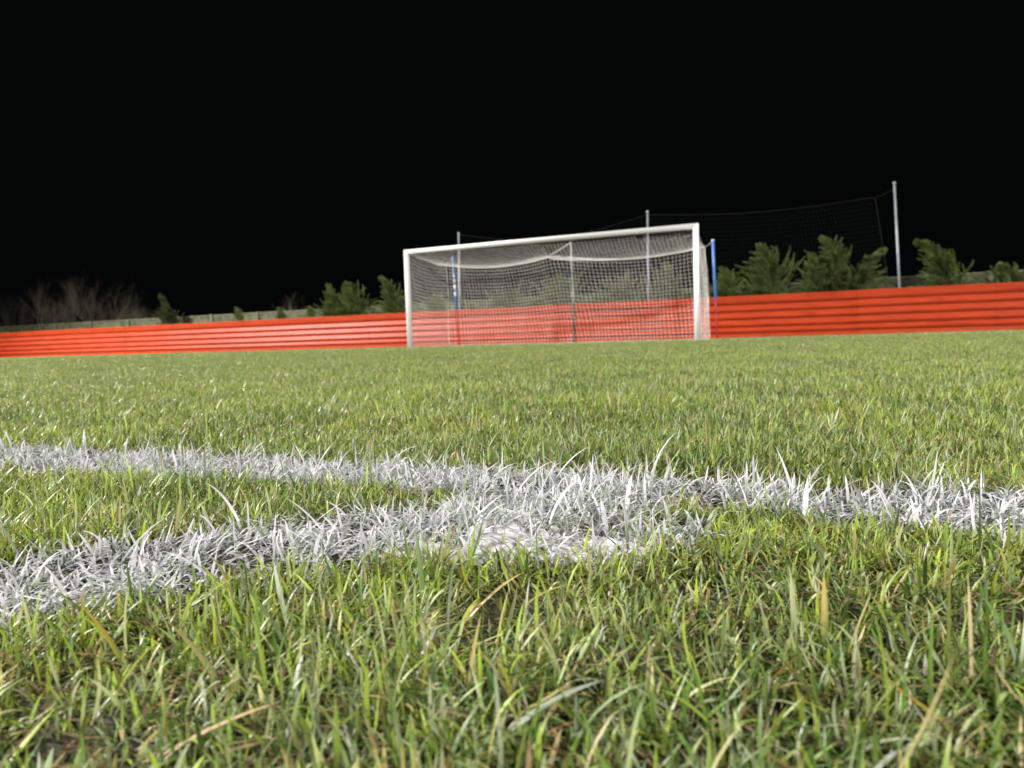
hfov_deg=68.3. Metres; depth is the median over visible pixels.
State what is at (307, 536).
penalty arc line
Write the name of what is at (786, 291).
shrub
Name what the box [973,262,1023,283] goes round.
conifer
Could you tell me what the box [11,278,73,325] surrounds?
bare bush
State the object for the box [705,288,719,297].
shrub
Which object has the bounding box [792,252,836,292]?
conifer
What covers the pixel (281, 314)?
shrub
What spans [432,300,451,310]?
shrub
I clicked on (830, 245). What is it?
conifer
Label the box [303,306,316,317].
shrub
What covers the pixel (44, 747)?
ground
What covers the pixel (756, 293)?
shrub
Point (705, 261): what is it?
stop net
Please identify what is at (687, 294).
shrub
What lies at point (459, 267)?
stop net pole
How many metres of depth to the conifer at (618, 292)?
23.35 m
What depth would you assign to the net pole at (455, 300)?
21.36 m
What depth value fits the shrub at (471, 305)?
25.40 m
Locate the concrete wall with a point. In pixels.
(910, 281)
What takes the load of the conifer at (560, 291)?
on the ground at (44, 747)
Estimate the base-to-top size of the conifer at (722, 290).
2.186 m
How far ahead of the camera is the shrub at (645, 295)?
22.89 m
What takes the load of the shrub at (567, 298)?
on the ground at (44, 747)
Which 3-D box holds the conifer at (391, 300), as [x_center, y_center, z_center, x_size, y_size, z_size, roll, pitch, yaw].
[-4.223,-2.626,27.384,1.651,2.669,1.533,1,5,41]
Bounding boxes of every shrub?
[233,307,244,320]
[274,307,288,318]
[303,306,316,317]
[398,299,420,312]
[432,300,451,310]
[454,300,464,309]
[468,301,477,308]
[480,294,500,308]
[502,295,519,307]
[533,297,544,305]
[559,294,576,304]
[587,297,601,302]
[642,292,654,300]
[655,287,677,299]
[675,289,692,298]
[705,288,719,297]
[727,291,743,296]
[744,290,762,295]
[778,287,790,293]
[830,281,850,291]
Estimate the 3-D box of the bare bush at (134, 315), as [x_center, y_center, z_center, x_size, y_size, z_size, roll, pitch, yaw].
[-18.638,-2.964,36.616,3.241,3.010,3.279,-2,3,0]
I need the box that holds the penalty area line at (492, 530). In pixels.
[0,430,1023,585]
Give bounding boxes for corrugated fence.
[0,282,1023,357]
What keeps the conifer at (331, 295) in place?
on the ground at (44, 747)
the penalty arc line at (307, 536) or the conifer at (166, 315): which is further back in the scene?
the conifer at (166, 315)
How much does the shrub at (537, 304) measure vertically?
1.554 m
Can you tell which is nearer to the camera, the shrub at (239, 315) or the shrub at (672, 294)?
the shrub at (672, 294)
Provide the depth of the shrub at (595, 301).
23.50 m
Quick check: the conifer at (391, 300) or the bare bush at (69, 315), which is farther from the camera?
the bare bush at (69, 315)
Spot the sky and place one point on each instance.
(216, 157)
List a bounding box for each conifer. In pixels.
[152,293,184,324]
[308,283,340,316]
[327,281,377,315]
[371,276,405,313]
[412,291,457,311]
[485,279,528,307]
[525,268,593,306]
[578,269,654,302]
[649,269,680,299]
[651,260,691,299]
[703,266,748,296]
[734,242,805,295]
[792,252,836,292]
[795,235,860,291]
[832,247,888,290]
[907,238,973,286]
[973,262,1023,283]
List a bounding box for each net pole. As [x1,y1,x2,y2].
[452,256,459,345]
[458,232,459,308]
[570,242,575,341]
[646,210,649,300]
[711,239,717,338]
[893,181,900,287]
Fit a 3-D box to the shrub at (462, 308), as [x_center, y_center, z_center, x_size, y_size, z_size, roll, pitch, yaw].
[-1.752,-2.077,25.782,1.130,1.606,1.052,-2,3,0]
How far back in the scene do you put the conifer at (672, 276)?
22.80 m
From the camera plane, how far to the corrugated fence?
22.44 m
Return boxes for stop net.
[460,190,890,306]
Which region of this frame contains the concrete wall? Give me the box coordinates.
[0,270,1023,332]
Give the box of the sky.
[0,0,1023,327]
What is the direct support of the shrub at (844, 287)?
on the ground at (44, 747)
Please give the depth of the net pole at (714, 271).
17.92 m
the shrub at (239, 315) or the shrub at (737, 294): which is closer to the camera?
the shrub at (737, 294)
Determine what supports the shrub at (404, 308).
on the ground at (44, 747)
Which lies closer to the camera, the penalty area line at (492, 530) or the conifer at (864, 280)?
the penalty area line at (492, 530)
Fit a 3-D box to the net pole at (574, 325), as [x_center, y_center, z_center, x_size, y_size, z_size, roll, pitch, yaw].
[1.609,-2.408,19.865,0.094,2.664,0.080,-2,3,0]
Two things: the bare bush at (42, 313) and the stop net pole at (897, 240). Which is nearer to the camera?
the stop net pole at (897, 240)
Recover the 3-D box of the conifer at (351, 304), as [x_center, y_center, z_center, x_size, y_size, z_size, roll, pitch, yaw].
[-6.034,-2.580,28.162,2.072,2.586,2.166,-2,3,0]
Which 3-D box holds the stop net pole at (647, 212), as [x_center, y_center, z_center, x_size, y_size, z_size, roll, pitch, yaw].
[4.053,-3.194,22.398,0.102,3.884,0.086,-2,3,0]
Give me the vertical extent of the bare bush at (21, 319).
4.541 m
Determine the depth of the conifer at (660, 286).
22.95 m
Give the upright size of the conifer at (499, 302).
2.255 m
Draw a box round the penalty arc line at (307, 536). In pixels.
[0,457,698,632]
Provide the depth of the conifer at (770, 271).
21.56 m
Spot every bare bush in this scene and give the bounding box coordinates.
[0,293,63,325]
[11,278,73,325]
[21,287,102,323]
[53,268,142,323]
[93,296,154,327]
[98,297,146,321]
[270,290,304,318]
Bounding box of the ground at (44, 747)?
[0,335,1023,767]
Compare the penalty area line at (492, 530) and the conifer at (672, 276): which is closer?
the penalty area line at (492, 530)
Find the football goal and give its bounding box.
[404,223,709,347]
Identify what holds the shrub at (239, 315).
on the ground at (44, 747)
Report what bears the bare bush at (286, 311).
on the ground at (44, 747)
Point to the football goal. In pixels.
(696, 248)
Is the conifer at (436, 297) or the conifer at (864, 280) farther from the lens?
the conifer at (436, 297)
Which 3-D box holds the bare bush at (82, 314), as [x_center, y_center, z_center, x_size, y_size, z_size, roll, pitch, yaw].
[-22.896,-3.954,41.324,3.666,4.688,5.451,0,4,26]
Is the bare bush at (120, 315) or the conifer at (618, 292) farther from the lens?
the bare bush at (120, 315)
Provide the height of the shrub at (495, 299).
1.741 m
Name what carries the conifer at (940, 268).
on the ground at (44, 747)
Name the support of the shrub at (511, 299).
on the ground at (44, 747)

